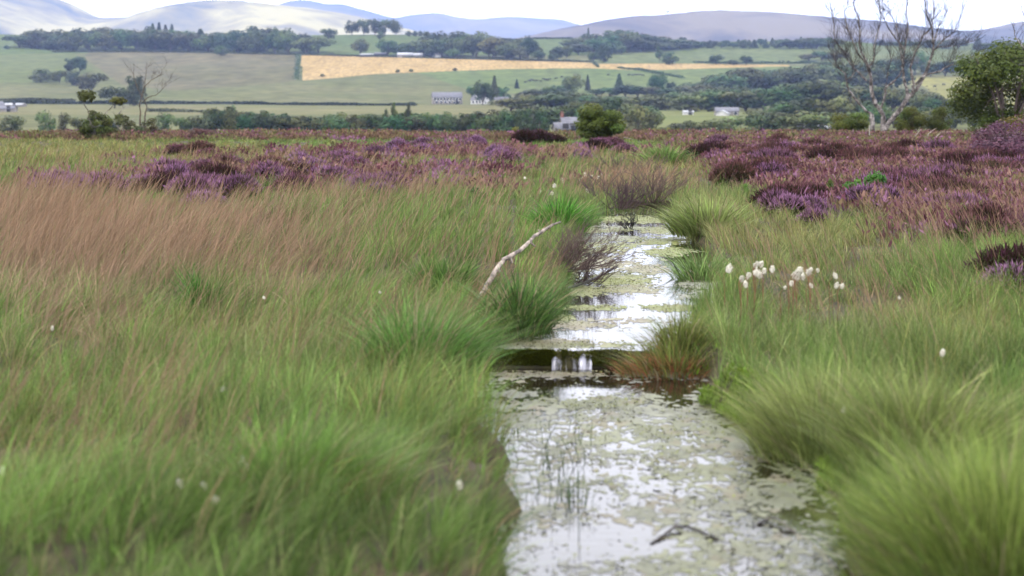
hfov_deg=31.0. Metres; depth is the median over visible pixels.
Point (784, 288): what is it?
cotton grass
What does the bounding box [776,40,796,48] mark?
broadleaf tree
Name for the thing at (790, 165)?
heather bush
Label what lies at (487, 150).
heather bush
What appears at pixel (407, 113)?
conifer tree
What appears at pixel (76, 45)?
broadleaf tree
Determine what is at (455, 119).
broadleaf tree
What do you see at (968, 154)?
heather bush
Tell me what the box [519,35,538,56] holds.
broadleaf tree
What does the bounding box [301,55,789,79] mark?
stubble field
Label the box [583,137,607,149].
heather bush
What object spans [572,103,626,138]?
bush
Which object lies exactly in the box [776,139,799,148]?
heather bush
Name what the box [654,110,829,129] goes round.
pasture
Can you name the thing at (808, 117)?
broadleaf tree
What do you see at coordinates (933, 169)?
heather bush
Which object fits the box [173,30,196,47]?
broadleaf tree
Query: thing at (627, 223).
dead heather bush
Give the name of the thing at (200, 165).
heather bush
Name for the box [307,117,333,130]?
broadleaf tree
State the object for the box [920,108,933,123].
broadleaf tree
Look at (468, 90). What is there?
broadleaf tree
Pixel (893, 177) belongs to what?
heather bush
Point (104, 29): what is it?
broadleaf tree
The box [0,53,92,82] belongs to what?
green pasture
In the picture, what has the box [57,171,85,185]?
heather bush
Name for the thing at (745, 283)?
cotton grass
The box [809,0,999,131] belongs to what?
birch tree
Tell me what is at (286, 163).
heather bush
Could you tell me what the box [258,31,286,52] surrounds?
broadleaf tree
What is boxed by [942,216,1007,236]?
heather bush
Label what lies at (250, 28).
broadleaf tree
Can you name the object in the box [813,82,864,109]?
broadleaf tree
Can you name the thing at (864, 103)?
broadleaf tree
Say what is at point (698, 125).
broadleaf tree
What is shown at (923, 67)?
broadleaf tree
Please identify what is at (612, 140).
heather bush
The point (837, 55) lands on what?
broadleaf tree
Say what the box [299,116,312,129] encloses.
broadleaf tree
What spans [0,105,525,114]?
valley strip
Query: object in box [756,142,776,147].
heather bush
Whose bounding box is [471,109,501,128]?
broadleaf tree
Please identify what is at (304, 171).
heather bush
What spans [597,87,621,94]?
broadleaf tree
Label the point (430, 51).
broadleaf tree
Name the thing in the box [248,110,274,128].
broadleaf tree
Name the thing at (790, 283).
cotton grass
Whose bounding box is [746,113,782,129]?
broadleaf tree
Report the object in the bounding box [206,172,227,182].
heather bush
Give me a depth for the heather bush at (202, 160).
38.56 m
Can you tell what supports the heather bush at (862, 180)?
on the bog ground at (68, 555)
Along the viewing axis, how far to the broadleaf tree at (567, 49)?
1449.51 m
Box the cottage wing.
[551,122,570,131]
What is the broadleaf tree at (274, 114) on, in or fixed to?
on the rough pasture at (417, 88)
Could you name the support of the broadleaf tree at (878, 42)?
on the ridge pasture at (342, 44)
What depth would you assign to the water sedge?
8.67 m
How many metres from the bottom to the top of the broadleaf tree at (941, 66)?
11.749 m
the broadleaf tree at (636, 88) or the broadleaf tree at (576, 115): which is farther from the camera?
the broadleaf tree at (636, 88)
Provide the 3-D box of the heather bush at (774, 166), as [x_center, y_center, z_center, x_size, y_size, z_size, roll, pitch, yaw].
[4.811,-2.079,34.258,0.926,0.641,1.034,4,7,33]
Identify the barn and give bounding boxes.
[4,102,26,106]
[374,52,386,56]
[397,53,412,57]
[413,53,423,56]
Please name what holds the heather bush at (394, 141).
on the bog ground at (68, 555)
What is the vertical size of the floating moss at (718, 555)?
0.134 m
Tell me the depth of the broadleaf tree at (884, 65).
1093.35 m
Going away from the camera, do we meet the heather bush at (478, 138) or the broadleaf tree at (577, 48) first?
the heather bush at (478, 138)
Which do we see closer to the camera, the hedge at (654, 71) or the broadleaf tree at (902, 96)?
the broadleaf tree at (902, 96)
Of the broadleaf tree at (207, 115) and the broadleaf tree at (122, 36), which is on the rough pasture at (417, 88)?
the broadleaf tree at (207, 115)
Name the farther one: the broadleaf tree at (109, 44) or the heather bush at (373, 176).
the broadleaf tree at (109, 44)
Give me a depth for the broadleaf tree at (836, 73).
1067.72 m
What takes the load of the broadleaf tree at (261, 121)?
on the rough pasture at (417, 88)
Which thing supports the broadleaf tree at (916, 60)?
on the yellow pasture at (929, 81)
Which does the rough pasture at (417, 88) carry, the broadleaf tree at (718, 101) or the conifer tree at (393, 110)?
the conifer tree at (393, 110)
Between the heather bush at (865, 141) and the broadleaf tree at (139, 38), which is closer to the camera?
the heather bush at (865, 141)
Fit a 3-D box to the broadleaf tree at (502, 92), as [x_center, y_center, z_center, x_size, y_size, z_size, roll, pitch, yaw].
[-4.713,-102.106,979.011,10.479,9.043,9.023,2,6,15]
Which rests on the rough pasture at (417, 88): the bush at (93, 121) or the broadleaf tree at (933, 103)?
the broadleaf tree at (933, 103)
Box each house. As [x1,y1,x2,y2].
[433,52,440,57]
[470,95,489,103]
[713,107,739,114]
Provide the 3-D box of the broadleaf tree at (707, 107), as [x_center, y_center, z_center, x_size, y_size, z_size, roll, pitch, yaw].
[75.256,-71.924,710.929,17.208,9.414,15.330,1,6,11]
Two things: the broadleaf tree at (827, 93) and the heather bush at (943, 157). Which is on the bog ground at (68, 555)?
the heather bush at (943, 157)
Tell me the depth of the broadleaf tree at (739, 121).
367.78 m
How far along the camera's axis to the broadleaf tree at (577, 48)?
1507.04 m
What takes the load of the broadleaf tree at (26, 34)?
on the ridge pasture at (342, 44)
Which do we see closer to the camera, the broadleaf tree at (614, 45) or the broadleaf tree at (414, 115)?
the broadleaf tree at (414, 115)
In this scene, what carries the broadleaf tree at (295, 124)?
on the rough pasture at (417, 88)
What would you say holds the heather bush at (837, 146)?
on the bog ground at (68, 555)
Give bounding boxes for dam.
[475,348,688,369]
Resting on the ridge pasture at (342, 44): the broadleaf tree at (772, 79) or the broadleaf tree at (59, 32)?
the broadleaf tree at (59, 32)
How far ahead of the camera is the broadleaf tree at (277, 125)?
382.41 m
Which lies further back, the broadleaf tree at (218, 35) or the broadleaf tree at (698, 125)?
the broadleaf tree at (218, 35)
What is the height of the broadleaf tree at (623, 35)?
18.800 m
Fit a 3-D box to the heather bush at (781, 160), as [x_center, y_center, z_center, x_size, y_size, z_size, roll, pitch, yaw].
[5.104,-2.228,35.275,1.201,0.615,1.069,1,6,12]
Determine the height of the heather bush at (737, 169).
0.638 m
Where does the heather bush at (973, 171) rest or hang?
on the bog ground at (68, 555)
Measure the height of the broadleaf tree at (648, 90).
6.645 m
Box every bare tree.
[126,55,178,125]
[995,1,1023,65]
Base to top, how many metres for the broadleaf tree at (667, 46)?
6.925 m
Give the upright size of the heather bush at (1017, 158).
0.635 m
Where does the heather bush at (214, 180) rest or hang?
on the bog ground at (68, 555)
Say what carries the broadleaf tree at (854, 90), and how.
on the rough pasture at (417, 88)
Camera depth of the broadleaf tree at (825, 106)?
482.12 m
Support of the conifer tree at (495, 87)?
on the rough pasture at (417, 88)
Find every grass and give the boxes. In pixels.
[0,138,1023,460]
[172,478,182,503]
[451,480,462,503]
[724,263,732,309]
[738,276,747,319]
[739,280,747,334]
[745,270,757,332]
[753,261,763,325]
[753,267,762,313]
[761,265,774,323]
[779,285,786,323]
[787,280,793,325]
[788,271,797,305]
[791,266,803,331]
[794,272,804,318]
[805,283,812,318]
[806,267,818,324]
[828,273,837,324]
[831,281,839,323]
[836,283,844,326]
[935,349,945,376]
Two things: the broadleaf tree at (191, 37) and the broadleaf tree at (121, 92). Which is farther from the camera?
the broadleaf tree at (191, 37)
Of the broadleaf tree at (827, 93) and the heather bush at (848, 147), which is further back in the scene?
the broadleaf tree at (827, 93)
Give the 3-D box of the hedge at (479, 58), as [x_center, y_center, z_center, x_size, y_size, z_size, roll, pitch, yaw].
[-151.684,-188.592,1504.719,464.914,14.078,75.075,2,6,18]
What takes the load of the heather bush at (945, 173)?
on the bog ground at (68, 555)
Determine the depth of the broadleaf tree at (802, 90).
688.37 m
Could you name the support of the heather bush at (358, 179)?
on the bog ground at (68, 555)
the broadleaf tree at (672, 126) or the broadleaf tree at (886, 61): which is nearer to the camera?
the broadleaf tree at (672, 126)
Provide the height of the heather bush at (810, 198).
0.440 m
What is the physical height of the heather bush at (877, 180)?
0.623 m
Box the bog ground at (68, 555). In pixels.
[0,139,1023,575]
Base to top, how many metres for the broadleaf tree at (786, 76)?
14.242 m
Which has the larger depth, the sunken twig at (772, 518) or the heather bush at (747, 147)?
the heather bush at (747, 147)
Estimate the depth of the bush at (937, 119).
83.30 m
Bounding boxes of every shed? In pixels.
[360,53,373,56]
[682,109,693,114]
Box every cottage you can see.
[494,97,508,104]
[558,111,582,131]
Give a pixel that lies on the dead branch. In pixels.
(511, 255)
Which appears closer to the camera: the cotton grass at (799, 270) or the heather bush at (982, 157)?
the cotton grass at (799, 270)
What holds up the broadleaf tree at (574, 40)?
on the ridge pasture at (342, 44)
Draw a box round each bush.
[18,170,58,190]
[26,173,63,190]
[44,169,70,176]
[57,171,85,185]
[77,110,113,138]
[82,168,131,194]
[111,114,144,132]
[125,173,149,182]
[126,175,169,194]
[138,118,159,132]
[146,168,169,175]
[148,169,191,180]
[150,156,188,169]
[162,142,189,154]
[162,162,190,174]
[163,169,216,191]
[167,171,215,198]
[178,189,227,205]
[183,139,210,152]
[186,158,213,165]
[188,128,217,138]
[189,159,216,172]
[194,161,247,176]
[195,142,219,150]
[195,148,222,154]
[198,173,218,182]
[205,175,231,197]
[206,152,241,165]
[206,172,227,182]
[218,171,264,201]
[222,154,245,162]
[243,154,275,163]
[244,158,287,171]
[249,164,286,180]
[252,154,287,163]
[269,171,297,185]
[270,170,314,191]
[271,175,324,192]
[278,166,296,173]
[279,160,308,166]
[284,151,311,157]
[287,154,320,162]
[291,167,316,175]
[292,163,316,171]
[305,157,331,165]
[312,164,358,178]
[315,150,348,160]
[332,149,357,159]
[336,154,372,167]
[337,175,356,188]
[347,173,370,187]
[358,173,389,188]
[360,152,385,160]
[361,144,390,153]
[363,181,399,195]
[374,169,413,181]
[379,175,413,190]
[384,137,411,148]
[387,144,398,150]
[414,136,437,143]
[414,143,434,150]
[457,140,483,145]
[469,134,488,144]
[480,144,504,154]
[484,147,510,159]
[487,149,524,165]
[498,145,522,155]
[510,127,537,143]
[525,127,556,143]
[541,211,641,272]
[544,132,568,143]
[566,244,621,285]
[569,147,590,154]
[569,152,598,161]
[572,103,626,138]
[574,166,669,209]
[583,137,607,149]
[588,150,667,173]
[591,137,613,147]
[601,136,625,143]
[604,136,621,145]
[610,142,639,153]
[615,211,637,229]
[616,156,693,203]
[680,142,720,159]
[695,140,733,149]
[705,137,724,143]
[707,133,732,141]
[709,157,760,187]
[711,158,751,169]
[719,141,737,146]
[726,60,740,64]
[733,147,758,154]
[733,154,763,160]
[735,144,755,149]
[745,160,769,169]
[746,154,780,164]
[746,181,811,202]
[753,145,785,158]
[754,145,795,156]
[755,180,819,203]
[755,187,794,214]
[756,140,786,147]
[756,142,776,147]
[757,159,790,175]
[761,156,798,166]
[763,160,803,170]
[765,190,812,216]
[766,132,793,139]
[766,146,799,158]
[766,181,811,187]
[768,138,789,143]
[772,156,802,162]
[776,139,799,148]
[786,144,811,151]
[788,183,831,200]
[793,207,835,227]
[796,136,830,145]
[797,194,827,206]
[799,179,838,197]
[801,145,840,158]
[802,143,829,152]
[807,201,841,219]
[822,141,853,151]
[824,140,854,148]
[828,111,869,130]
[830,204,854,218]
[832,150,874,159]
[833,147,869,158]
[833,180,903,201]
[834,182,891,207]
[835,176,863,191]
[837,144,863,153]
[847,154,874,160]
[852,138,876,143]
[857,170,895,183]
[858,146,896,154]
[863,148,895,158]
[863,163,915,174]
[866,178,902,188]
[870,183,912,199]
[877,141,906,148]
[878,169,909,182]
[882,166,922,180]
[883,143,914,156]
[886,179,910,189]
[893,105,929,130]
[895,137,923,146]
[903,172,940,187]
[904,168,931,176]
[905,150,936,157]
[909,164,957,176]
[910,173,987,193]
[918,136,956,148]
[918,169,962,181]
[919,196,936,204]
[923,153,979,165]
[925,105,953,130]
[926,150,974,160]
[926,190,983,208]
[933,147,972,158]
[934,161,966,170]
[934,213,1003,234]
[941,217,1013,247]
[942,148,981,160]
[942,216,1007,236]
[945,165,986,176]
[949,200,1023,219]
[952,200,1015,226]
[962,239,1023,279]
[964,191,994,200]
[966,119,1023,153]
[966,156,1019,169]
[969,147,1002,156]
[971,153,1001,161]
[973,214,1023,237]
[974,240,1023,276]
[975,147,1005,153]
[977,259,1023,292]
[981,151,1010,158]
[992,148,1022,157]
[998,115,1023,136]
[1002,154,1023,163]
[1003,112,1023,153]
[1003,158,1023,167]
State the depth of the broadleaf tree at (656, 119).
367.64 m
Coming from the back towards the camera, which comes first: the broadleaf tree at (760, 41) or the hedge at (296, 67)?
the broadleaf tree at (760, 41)
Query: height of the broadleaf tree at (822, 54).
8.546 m
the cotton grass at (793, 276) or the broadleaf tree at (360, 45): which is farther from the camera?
the broadleaf tree at (360, 45)
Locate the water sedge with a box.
[503,204,724,536]
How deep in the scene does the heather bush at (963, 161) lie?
36.29 m
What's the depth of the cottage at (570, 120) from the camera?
396.97 m
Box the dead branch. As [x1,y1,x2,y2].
[476,221,560,303]
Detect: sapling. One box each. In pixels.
[742,182,749,198]
[827,179,833,189]
[842,177,869,188]
[864,170,886,184]
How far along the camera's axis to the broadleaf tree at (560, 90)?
996.12 m
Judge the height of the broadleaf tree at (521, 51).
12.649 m
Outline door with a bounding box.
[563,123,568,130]
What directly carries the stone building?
on the rough pasture at (417, 88)
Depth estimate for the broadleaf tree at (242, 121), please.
382.79 m
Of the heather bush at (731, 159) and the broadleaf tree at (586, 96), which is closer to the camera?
the heather bush at (731, 159)
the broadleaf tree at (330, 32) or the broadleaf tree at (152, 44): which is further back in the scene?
the broadleaf tree at (330, 32)
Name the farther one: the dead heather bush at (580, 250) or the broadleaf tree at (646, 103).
the broadleaf tree at (646, 103)
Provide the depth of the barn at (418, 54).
1453.80 m
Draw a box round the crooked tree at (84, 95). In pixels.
[76,87,127,132]
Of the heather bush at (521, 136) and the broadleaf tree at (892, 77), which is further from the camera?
the broadleaf tree at (892, 77)
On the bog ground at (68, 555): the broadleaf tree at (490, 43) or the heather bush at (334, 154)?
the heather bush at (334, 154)
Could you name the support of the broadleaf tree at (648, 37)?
on the meadow at (683, 55)
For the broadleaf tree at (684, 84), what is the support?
on the rough pasture at (417, 88)
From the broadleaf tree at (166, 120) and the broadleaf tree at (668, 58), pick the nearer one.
the broadleaf tree at (166, 120)
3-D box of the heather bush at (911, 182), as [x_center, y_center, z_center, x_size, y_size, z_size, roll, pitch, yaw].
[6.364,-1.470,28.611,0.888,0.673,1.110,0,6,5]
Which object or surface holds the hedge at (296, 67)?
on the rough pasture at (417, 88)
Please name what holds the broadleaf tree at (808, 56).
on the meadow at (683, 55)
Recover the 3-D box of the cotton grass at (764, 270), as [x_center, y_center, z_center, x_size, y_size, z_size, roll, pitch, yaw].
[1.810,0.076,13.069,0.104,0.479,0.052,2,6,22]
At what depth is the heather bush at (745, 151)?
44.87 m
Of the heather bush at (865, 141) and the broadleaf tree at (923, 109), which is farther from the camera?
the broadleaf tree at (923, 109)
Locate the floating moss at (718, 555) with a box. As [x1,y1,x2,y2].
[478,215,846,575]
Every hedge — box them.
[0,97,75,100]
[3,100,416,105]
[53,50,591,61]
[146,107,237,112]
[292,53,303,79]
[510,37,572,39]
[591,60,599,66]
[617,66,684,77]
[693,61,830,63]
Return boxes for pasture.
[0,34,1020,55]
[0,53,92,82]
[0,53,1023,131]
[86,50,297,90]
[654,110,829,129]
[883,75,1022,106]
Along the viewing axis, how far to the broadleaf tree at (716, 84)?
1039.64 m
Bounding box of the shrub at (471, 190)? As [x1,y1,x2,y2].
[467,187,486,199]
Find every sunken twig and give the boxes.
[569,266,617,287]
[650,522,718,543]
[756,515,795,532]
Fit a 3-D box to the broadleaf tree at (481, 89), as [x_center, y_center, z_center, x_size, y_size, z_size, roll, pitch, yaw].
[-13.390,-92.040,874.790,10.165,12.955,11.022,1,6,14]
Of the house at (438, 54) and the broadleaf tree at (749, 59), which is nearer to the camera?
the broadleaf tree at (749, 59)
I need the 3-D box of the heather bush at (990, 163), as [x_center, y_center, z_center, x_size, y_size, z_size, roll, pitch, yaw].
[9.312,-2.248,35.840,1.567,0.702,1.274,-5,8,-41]
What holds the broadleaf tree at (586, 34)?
on the meadow at (683, 55)
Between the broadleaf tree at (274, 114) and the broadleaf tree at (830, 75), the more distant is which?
the broadleaf tree at (830, 75)
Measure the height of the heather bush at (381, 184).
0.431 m
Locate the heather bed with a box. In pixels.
[0,127,1023,246]
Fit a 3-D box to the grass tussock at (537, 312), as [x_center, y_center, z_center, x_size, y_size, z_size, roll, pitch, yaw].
[0.009,0.040,13.049,1.278,0.570,1.536,0,6,0]
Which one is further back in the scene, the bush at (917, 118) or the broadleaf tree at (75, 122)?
the broadleaf tree at (75, 122)
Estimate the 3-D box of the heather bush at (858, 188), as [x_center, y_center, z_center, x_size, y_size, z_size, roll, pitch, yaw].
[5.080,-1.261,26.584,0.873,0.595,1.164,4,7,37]
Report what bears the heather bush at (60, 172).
on the bog ground at (68, 555)
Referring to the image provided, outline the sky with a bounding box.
[63,0,1023,30]
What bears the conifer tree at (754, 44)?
on the ridge pasture at (342, 44)
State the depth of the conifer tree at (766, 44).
1663.10 m
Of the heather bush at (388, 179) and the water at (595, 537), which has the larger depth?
the heather bush at (388, 179)
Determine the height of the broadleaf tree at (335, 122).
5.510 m
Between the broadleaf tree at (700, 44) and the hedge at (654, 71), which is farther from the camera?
the broadleaf tree at (700, 44)
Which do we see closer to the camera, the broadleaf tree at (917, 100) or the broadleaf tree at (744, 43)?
the broadleaf tree at (917, 100)
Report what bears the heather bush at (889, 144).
on the bog ground at (68, 555)
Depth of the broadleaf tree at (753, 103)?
694.57 m
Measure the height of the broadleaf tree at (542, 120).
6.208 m
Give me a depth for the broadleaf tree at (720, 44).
1665.77 m
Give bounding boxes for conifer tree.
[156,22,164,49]
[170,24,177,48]
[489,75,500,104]
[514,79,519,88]
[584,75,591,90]
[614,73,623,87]
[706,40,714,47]
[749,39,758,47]
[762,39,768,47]
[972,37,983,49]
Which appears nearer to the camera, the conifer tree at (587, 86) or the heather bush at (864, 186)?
the heather bush at (864, 186)
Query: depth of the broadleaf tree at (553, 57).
1405.53 m
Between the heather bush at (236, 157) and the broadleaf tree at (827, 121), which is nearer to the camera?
the heather bush at (236, 157)
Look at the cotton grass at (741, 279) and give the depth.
13.26 m
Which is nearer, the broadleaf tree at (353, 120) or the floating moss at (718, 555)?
the floating moss at (718, 555)
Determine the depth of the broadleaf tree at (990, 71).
67.15 m
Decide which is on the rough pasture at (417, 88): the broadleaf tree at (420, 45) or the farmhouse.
the broadleaf tree at (420, 45)
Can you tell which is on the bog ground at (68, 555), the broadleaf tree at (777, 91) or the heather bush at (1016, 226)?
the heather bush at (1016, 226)
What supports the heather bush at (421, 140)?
on the bog ground at (68, 555)
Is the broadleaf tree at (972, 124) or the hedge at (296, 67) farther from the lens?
the hedge at (296, 67)
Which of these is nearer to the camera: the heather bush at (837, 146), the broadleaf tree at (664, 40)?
the heather bush at (837, 146)
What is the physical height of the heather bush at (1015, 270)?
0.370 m
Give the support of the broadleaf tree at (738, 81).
on the rough pasture at (417, 88)
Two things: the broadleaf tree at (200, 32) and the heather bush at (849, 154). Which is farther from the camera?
the broadleaf tree at (200, 32)
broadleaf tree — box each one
[0,115,26,132]
[1,34,33,46]
[19,28,44,41]
[23,31,55,48]
[27,68,53,81]
[34,110,57,130]
[39,34,71,49]
[44,29,76,35]
[50,69,67,82]
[57,31,90,49]
[57,112,71,130]
[63,58,76,70]
[64,71,80,84]
[67,27,103,48]
[69,117,84,128]
[72,30,105,49]
[72,56,86,70]
[76,72,108,89]
[86,33,120,50]
[90,26,114,48]
[98,85,128,107]
[100,30,133,48]
[108,28,134,50]
[116,30,145,48]
[125,75,147,105]
[128,30,148,49]
[141,26,161,48]
[143,31,169,50]
[148,29,190,50]
[152,29,176,48]
[154,112,175,130]
[171,33,203,50]
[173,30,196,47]
[173,117,191,129]
[180,115,224,130]
[189,33,215,51]
[190,28,208,49]
[200,107,220,118]
[204,109,228,129]
[206,32,231,49]
[213,45,228,55]
[218,30,249,51]
[218,106,240,129]
[232,111,256,129]
[236,29,271,52]
[240,25,257,50]
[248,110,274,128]
[248,111,273,128]
[257,27,277,50]
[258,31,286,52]
[266,115,297,130]
[267,113,286,128]
[272,31,300,52]
[275,28,296,51]
[276,116,309,128]
[289,37,320,53]
[296,33,314,51]
[296,115,320,123]
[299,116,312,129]
[303,36,336,52]
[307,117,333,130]
[319,28,337,38]
[319,113,351,129]
[320,112,348,122]
[343,20,360,33]
[346,114,366,130]
[349,38,369,52]
[353,114,382,130]
[357,18,370,34]
[365,18,381,34]
[370,114,401,129]
[375,39,399,55]
[376,31,384,38]
[378,18,391,32]
[378,112,414,130]
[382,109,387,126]
[386,43,422,53]
[387,19,402,34]
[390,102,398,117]
[401,116,430,131]
[402,111,420,129]
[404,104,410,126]
[405,38,438,55]
[416,112,444,131]
[417,31,446,50]
[423,46,436,55]
[426,37,457,56]
[431,111,456,129]
[435,114,457,130]
[440,31,465,55]
[442,36,471,56]
[444,48,460,56]
[448,115,460,132]
[453,113,472,131]
[455,31,488,55]
[460,34,488,57]
[465,86,476,97]
[465,113,484,130]
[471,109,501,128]
[472,80,494,104]
[475,34,502,56]
[476,36,506,57]
[476,114,502,130]
[487,98,535,110]
[491,115,521,130]
[493,108,511,130]
[494,41,519,58]
[497,38,515,57]
[497,87,510,97]
[507,110,522,130]
[510,46,530,58]
[512,38,543,57]
[515,94,551,106]
[517,108,534,130]
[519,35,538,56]
[519,103,550,126]
[522,89,543,94]
[529,94,572,108]
[530,50,545,58]
[531,110,550,130]
[535,106,575,124]
[541,85,565,94]
[542,91,584,107]
[547,53,560,60]
[548,46,564,58]
[553,88,575,93]
[556,100,586,116]
[558,37,585,46]
[559,92,594,105]
[561,74,585,91]
[562,45,572,58]
[566,44,593,54]
[574,104,593,119]
[577,34,604,42]
[577,37,610,51]
[579,33,597,49]
[583,96,609,104]
[586,89,604,95]
[588,51,599,60]
[594,43,612,61]
[595,35,624,53]
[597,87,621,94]
[598,31,623,42]
[598,97,628,122]
[599,96,634,102]
[604,30,624,37]
[604,102,641,121]
[610,35,644,51]
[611,84,633,96]
[612,31,640,46]
[615,96,653,106]
[616,45,626,53]
[617,30,637,48]
[620,104,656,130]
[623,104,665,124]
[627,85,646,96]
[628,34,659,48]
[629,39,661,50]
[633,97,670,108]
[640,87,664,95]
[642,93,677,109]
[644,112,663,129]
[646,73,667,88]
[647,43,679,49]
[650,38,671,42]
[650,88,670,95]
[652,89,690,93]
[655,46,663,61]
[657,123,697,131]
[660,52,678,64]
[662,43,694,47]
[663,91,690,103]
[663,94,710,111]
[666,39,692,43]
[666,81,676,88]
[670,84,717,90]
[675,82,698,87]
[680,41,696,47]
[681,120,716,130]
[685,89,723,110]
[693,79,733,88]
[694,41,707,47]
[699,89,742,108]
[703,73,752,88]
[703,118,734,130]
[708,54,724,63]
[715,42,727,47]
[715,89,764,110]
[717,115,763,130]
[726,42,739,47]
[726,67,766,88]
[726,68,763,87]
[732,86,756,92]
[737,39,751,47]
[738,55,753,62]
[741,87,785,110]
[743,110,781,121]
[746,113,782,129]
[748,87,774,106]
[751,72,784,88]
[756,38,764,45]
[760,84,802,103]
[760,112,802,129]
[762,101,794,124]
[765,71,799,88]
[769,66,791,74]
[772,40,782,47]
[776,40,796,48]
[779,98,822,114]
[780,110,826,131]
[783,65,821,83]
[788,81,816,103]
[791,38,815,48]
[794,79,844,98]
[796,54,820,60]
[797,80,843,102]
[801,112,842,130]
[802,64,844,83]
[803,99,843,122]
[804,37,826,48]
[812,50,831,60]
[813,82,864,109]
[816,63,858,87]
[823,39,843,48]
[825,49,851,58]
[828,94,860,116]
[837,62,878,86]
[838,86,881,105]
[848,83,873,88]
[851,101,889,122]
[855,61,889,86]
[855,87,900,104]
[859,103,890,123]
[872,40,888,44]
[874,59,908,65]
[874,60,916,88]
[874,63,904,85]
[876,84,898,89]
[876,87,901,110]
[876,106,909,127]
[891,53,920,70]
[896,91,921,108]
[902,41,920,45]
[904,106,932,124]
[906,50,929,73]
[909,92,948,109]
[915,90,943,97]
[918,62,939,75]
[920,39,943,47]
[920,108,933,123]
[922,97,942,109]
[931,60,957,75]
[935,39,952,48]
[941,37,1023,136]
[942,106,967,127]
[947,38,968,47]
[960,112,983,126]
[979,43,996,49]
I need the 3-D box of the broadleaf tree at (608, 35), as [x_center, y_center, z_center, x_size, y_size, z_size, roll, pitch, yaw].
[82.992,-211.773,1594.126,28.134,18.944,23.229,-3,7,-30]
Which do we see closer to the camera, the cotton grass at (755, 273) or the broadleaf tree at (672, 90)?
the cotton grass at (755, 273)
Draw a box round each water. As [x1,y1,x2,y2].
[479,205,735,350]
[479,368,850,575]
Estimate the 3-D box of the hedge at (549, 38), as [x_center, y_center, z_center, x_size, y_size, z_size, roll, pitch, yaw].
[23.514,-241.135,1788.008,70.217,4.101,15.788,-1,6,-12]
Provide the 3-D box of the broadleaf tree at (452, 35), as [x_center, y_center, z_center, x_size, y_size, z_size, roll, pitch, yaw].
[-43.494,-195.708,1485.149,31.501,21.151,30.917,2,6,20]
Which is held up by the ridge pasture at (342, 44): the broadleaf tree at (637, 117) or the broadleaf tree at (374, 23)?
the broadleaf tree at (374, 23)
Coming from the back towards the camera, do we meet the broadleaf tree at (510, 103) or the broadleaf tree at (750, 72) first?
the broadleaf tree at (750, 72)
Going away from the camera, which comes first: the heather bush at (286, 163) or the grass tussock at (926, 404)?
the grass tussock at (926, 404)
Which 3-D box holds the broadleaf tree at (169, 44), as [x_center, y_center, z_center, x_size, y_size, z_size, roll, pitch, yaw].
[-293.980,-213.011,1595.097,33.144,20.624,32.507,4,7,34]
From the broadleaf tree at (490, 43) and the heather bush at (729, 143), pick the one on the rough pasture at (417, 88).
the broadleaf tree at (490, 43)
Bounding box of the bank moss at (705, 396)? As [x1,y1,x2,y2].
[471,343,901,547]
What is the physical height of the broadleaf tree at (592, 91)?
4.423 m
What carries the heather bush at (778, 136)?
on the bog ground at (68, 555)
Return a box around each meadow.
[416,65,901,93]
[587,46,971,63]
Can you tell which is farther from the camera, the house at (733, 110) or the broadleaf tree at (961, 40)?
the broadleaf tree at (961, 40)
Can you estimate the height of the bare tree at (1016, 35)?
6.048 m
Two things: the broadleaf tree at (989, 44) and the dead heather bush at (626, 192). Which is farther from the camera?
the broadleaf tree at (989, 44)
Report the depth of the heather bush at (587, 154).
47.80 m
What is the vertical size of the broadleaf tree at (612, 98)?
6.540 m
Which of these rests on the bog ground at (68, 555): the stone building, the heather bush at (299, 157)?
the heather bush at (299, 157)
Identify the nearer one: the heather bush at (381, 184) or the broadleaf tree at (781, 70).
the heather bush at (381, 184)
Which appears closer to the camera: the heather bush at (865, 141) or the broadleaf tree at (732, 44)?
the heather bush at (865, 141)
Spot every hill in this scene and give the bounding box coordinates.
[0,0,417,35]
[279,0,578,38]
[515,10,1023,43]
[964,21,1023,40]
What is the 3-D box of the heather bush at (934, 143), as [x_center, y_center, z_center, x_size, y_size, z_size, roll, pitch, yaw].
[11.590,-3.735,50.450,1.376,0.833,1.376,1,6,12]
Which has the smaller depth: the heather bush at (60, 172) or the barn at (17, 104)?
the heather bush at (60, 172)
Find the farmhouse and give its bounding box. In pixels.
[0,106,17,111]
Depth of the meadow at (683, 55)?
1570.52 m
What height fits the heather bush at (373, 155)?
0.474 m
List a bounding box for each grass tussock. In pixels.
[151,254,247,316]
[164,387,474,514]
[296,275,569,382]
[384,242,529,300]
[438,255,589,338]
[506,191,619,232]
[579,324,723,381]
[622,292,759,360]
[625,142,707,165]
[632,185,769,237]
[645,244,762,281]
[674,331,933,469]
[709,387,1023,575]
[745,336,1023,477]
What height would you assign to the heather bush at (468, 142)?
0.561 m
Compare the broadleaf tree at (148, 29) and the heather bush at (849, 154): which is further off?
the broadleaf tree at (148, 29)
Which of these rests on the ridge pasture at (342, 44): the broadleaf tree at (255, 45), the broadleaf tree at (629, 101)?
the broadleaf tree at (255, 45)
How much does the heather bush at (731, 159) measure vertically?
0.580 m
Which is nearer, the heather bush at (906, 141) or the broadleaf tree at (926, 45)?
the heather bush at (906, 141)
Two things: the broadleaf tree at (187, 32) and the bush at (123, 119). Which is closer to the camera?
the bush at (123, 119)
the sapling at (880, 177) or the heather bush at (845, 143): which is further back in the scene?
the heather bush at (845, 143)
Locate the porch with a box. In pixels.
[715,110,729,115]
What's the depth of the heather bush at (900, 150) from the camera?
41.93 m
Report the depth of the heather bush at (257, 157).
41.87 m

